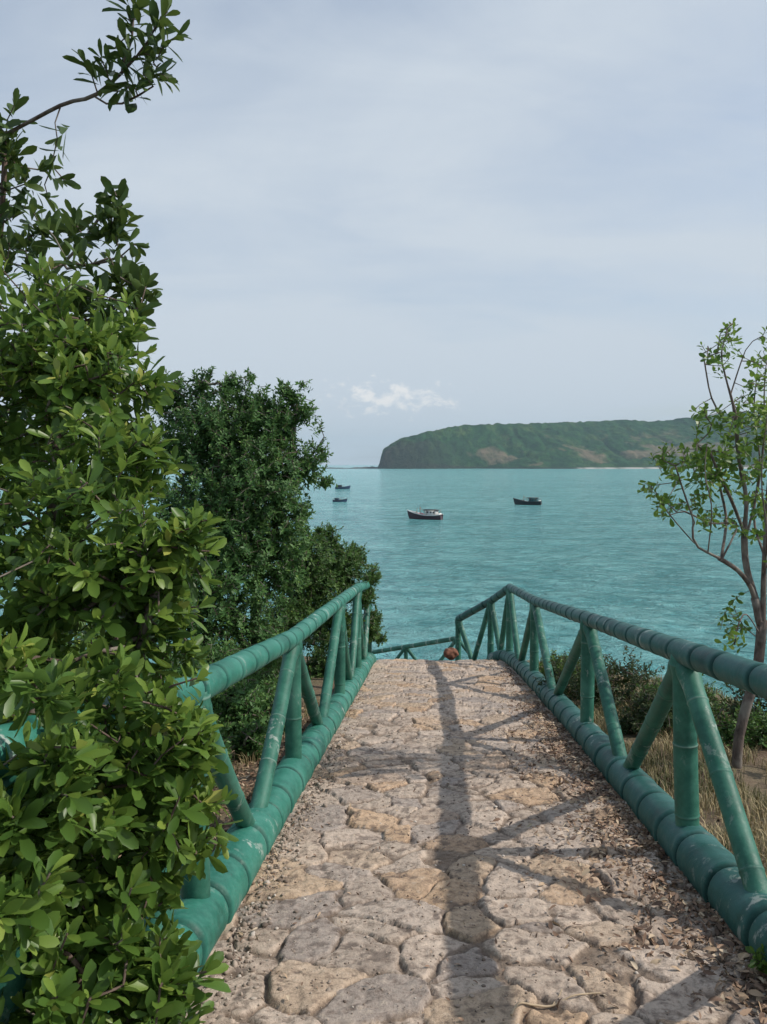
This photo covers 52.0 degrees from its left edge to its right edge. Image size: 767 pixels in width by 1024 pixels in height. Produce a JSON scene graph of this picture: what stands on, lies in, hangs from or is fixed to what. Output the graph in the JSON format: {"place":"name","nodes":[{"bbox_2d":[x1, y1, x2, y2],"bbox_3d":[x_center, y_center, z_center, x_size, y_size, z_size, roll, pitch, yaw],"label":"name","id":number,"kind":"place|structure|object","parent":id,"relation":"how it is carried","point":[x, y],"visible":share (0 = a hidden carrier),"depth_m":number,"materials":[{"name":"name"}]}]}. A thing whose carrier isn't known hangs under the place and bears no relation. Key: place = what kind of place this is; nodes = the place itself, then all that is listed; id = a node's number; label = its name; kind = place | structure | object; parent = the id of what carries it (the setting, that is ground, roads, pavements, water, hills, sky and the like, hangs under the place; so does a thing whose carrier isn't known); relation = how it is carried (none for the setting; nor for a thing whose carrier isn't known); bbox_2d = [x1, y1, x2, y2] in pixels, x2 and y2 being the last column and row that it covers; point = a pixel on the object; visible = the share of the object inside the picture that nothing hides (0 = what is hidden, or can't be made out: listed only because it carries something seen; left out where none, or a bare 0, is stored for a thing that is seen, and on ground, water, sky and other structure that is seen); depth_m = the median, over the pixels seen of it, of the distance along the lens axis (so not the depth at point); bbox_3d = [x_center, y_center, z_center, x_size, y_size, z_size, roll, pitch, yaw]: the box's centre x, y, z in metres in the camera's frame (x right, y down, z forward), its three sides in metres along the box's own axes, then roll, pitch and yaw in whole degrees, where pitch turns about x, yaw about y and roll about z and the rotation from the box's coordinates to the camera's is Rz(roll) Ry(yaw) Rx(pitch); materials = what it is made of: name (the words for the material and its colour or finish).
{"place":"outdoors","nodes":[
{"label":"outdoors","id":0,"kind":"place"},
{"bbox_2d":[319,467,378,468],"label":"reef","id":1,"kind":"object","parent":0,"point":[354,468],"visible":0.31,"depth_m":3074.71},
{"bbox_2d":[0,465,766,711],"bbox_3d":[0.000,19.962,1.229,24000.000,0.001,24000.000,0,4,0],"label":"sea","id":2,"kind":"structure","parent":0,"point":[605,542],"depth_m":179.26,"materials":[{"name":"liquid"}]},
{"bbox_2d":[333,498,346,501],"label":"fishing boat","id":3,"kind":"object","parent":2,"relation":"on","point":[338,500],"visible":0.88,"depth_m":409.97,"materials":[{"name":"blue wood"}]},
{"bbox_2d":[335,485,350,488],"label":"fishing boat","id":4,"kind":"object","parent":2,"relation":"on","point":[342,487],"visible":0.73,"depth_m":618.78,"materials":[{"name":"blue wood"}]},
{"bbox_2d":[407,509,442,519],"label":"fishing boat","id":5,"kind":"object","parent":2,"relation":"on","point":[431,514],"visible":0.92,"depth_m":281.52,"materials":[{"name":"white wood"}]},
{"bbox_2d":[513,496,541,504],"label":"fishing boat","id":6,"kind":"object","parent":2,"relation":"on","point":[533,500],"visible":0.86,"depth_m":380.60,"materials":[{"name":"brown wood"}]},
{"bbox_2d":[0,0,766,464],"label":"sky","id":7,"kind":"structure","parent":0,"point":[432,215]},
{"bbox_2d":[103,656,766,919],"bbox_3d":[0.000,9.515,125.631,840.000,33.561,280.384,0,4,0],"label":"hillside ground","id":8,"kind":"structure","parent":0,"point":[751,773],"depth_m":5.88,"materials":[{"name":"brown soil"}]},
{"bbox_2d":[0,0,191,483],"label":"broadleaf tree","id":9,"kind":"object","parent":8,"relation":"on","point":[132,275],"visible":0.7,"depth_m":3.31,"materials":[{"name":"green plant"}]},
{"bbox_2d":[61,610,169,673],"bbox_3d":[-2.887,1.544,7.520,1.843,1.554,1.852,0,4,0],"label":"undergrowth bush","id":10,"kind":"object","parent":8,"relation":"on","point":[96,634],"depth_m":7.37,"materials":[{"name":"green plant"}]},
{"bbox_2d":[0,252,242,1023],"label":"broadleaf shrub","id":11,"kind":"object","parent":8,"relation":"on","point":[72,896],"visible":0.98,"depth_m":2.09,"materials":[{"name":"green plant"}]},
{"bbox_2d":[78,645,183,680],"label":"undergrowth bush","id":12,"kind":"object","parent":8,"relation":"on","point":[179,670],"visible":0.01,"depth_m":6.20,"materials":[{"name":"green plant"}]},
{"bbox_2d":[91,729,233,803],"bbox_3d":[-1.478,1.595,5.059,1.058,0.792,0.871,-1,4,-16],"label":"undergrowth bush","id":13,"kind":"object","parent":8,"relation":"on","point":[226,744],"depth_m":5.22,"materials":[{"name":"green plant"}]},
{"bbox_2d":[88,364,337,696],"bbox_3d":[-2.065,0.275,9.408,3.850,4.146,2.583,3,5,39],"label":"dense tree","id":14,"kind":"object","parent":8,"relation":"on","point":[235,486],"visible":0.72,"depth_m":9.20,"materials":[{"name":"green plant"}]},
{"bbox_2d":[169,634,278,698],"bbox_3d":[-1.734,1.697,7.794,1.075,1.000,1.366,2,4,33],"label":"undergrowth bush","id":15,"kind":"object","parent":8,"relation":"on","point":[260,675],"visible":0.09,"depth_m":7.88,"materials":[{"name":"green plant"}]},
{"bbox_2d":[213,711,267,761],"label":"undergrowth bush","id":16,"kind":"object","parent":8,"relation":"on","point":[249,738],"visible":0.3,"depth_m":6.22,"materials":[{"name":"green plant"}]},
{"bbox_2d":[211,679,284,741],"bbox_3d":[-1.214,1.792,7.093,1.056,0.700,0.684,-2,4,-27],"label":"undergrowth bush","id":17,"kind":"object","parent":8,"relation":"on","point":[233,703],"visible":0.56,"depth_m":6.89,"materials":[{"name":"green plant"}]},
{"bbox_2d":[254,520,387,690],"bbox_3d":[-1.045,1.473,11.513,1.388,2.724,3.947,1,4,22],"label":"leafy bush","id":18,"kind":"object","parent":8,"relation":"on","point":[330,573],"visible":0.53,"depth_m":11.66,"materials":[{"name":"green plant"}]},
{"bbox_2d":[214,657,766,876],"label":"dry grass","id":19,"kind":"structure","parent":8,"relation":"on","point":[669,752],"depth_m":5.72,"materials":[{"name":"beige plant"}]},
{"bbox_2d":[539,650,580,679],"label":"scrub bush","id":20,"kind":"object","parent":8,"relation":"on","point":[541,669],"visible":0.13,"depth_m":11.12,"materials":[{"name":"green plant"}]},
{"bbox_2d":[532,650,619,699],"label":"scrub bush","id":21,"kind":"object","parent":8,"relation":"on","point":[556,674],"visible":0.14,"depth_m":9.41,"materials":[{"name":"green plant"}]},
{"bbox_2d":[563,645,664,707],"bbox_3d":[2.555,1.882,8.752,1.240,0.862,0.891,0,4,0],"label":"scrub bush","id":22,"kind":"object","parent":8,"relation":"on","point":[632,683],"visible":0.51,"depth_m":8.70,"materials":[{"name":"green plant"}]},
{"bbox_2d":[616,682,716,736],"bbox_3d":[2.599,1.922,7.307,1.025,0.677,0.748,0,4,0],"label":"scrub bush","id":23,"kind":"object","parent":8,"relation":"on","point":[642,706],"visible":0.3,"depth_m":7.28,"materials":[{"name":"green plant"}]},
{"bbox_2d":[631,673,730,721],"bbox_3d":[2.996,1.923,7.923,0.980,0.717,0.731,0,4,0],"label":"scrub bush","id":24,"kind":"object","parent":8,"relation":"on","point":[712,695],"visible":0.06,"depth_m":7.95,"materials":[{"name":"green plant"}]},
{"bbox_2d":[637,318,766,768],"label":"slender tree","id":25,"kind":"object","parent":8,"relation":"on","point":[724,460],"visible":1,"depth_m":5.94,"materials":[{"name":"green plant"}]},
{"bbox_2d":[697,700,766,749],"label":"scrub bush","id":26,"kind":"object","parent":8,"relation":"on","point":[756,730],"visible":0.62,"depth_m":6.77,"materials":[{"name":"green plant"}]},
{"bbox_2d":[708,682,766,726],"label":"scrub bush","id":27,"kind":"object","parent":8,"relation":"on","point":[733,705],"visible":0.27,"depth_m":7.33,"materials":[{"name":"green plant"}]},
{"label":"stone steps","id":28,"kind":"structure","parent":8,"relation":"on","visible":0},
{"bbox_2d":[372,636,466,660],"bbox_3d":[0.531,4.076,20.541,4.745,2.257,1.153,3,5,44],"label":"railing","id":29,"kind":"object","parent":28,"relation":"on","point":[405,649],"visible":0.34,"depth_m":20.26,"materials":[{"name":"teal metal"}]},
{"bbox_2d":[185,659,766,1023],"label":"stone path","id":30,"kind":"structure","parent":0,"point":[642,1002],"depth_m":3.66,"materials":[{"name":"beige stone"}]},
{"bbox_2d":[0,581,376,1023],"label":"railing","id":31,"kind":"object","parent":30,"relation":"on","point":[213,900],"visible":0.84,"depth_m":4.57,"materials":[{"name":"teal metal"}]},
{"bbox_2d":[118,659,766,1023],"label":"fallen leaves","id":32,"kind":"object","parent":30,"relation":"on","point":[728,941],"visible":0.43,"depth_m":4.03,"materials":[{"name":"brown plant"}]},
{"bbox_2d":[443,647,458,659],"bbox_3d":[1.196,2.514,13.928,0.279,0.224,0.218,0,4,0],"label":"boulder","id":33,"kind":"object","parent":30,"relation":"on","point":[452,653],"visible":1,"depth_m":13.86,"materials":[{"name":"orange stone"}]},
{"bbox_2d":[510,988,600,1015],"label":"fallen twig","id":34,"kind":"object","parent":30,"relation":"on","point":[531,1004],"visible":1,"depth_m":2.72,"materials":[{"name":"brown wood"}]},
{"bbox_2d":[455,583,766,966],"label":"railing","id":35,"kind":"object","parent":30,"relation":"on","point":[729,887],"visible":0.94,"depth_m":4.17,"materials":[{"name":"teal metal"}]},
{"bbox_2d":[745,944,766,973],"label":"weed","id":36,"kind":"object","parent":30,"relation":"on","point":[757,960],"visible":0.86,"depth_m":2.94,"materials":[{"name":"green plant"}]},
{"bbox_2d":[371,411,766,468],"bbox_3d":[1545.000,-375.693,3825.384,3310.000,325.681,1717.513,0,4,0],"label":"headland","id":37,"kind":"structure","parent":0,"point":[620,444],"depth_m":3235.65,"materials":[{"name":"green plant"}]}
]}

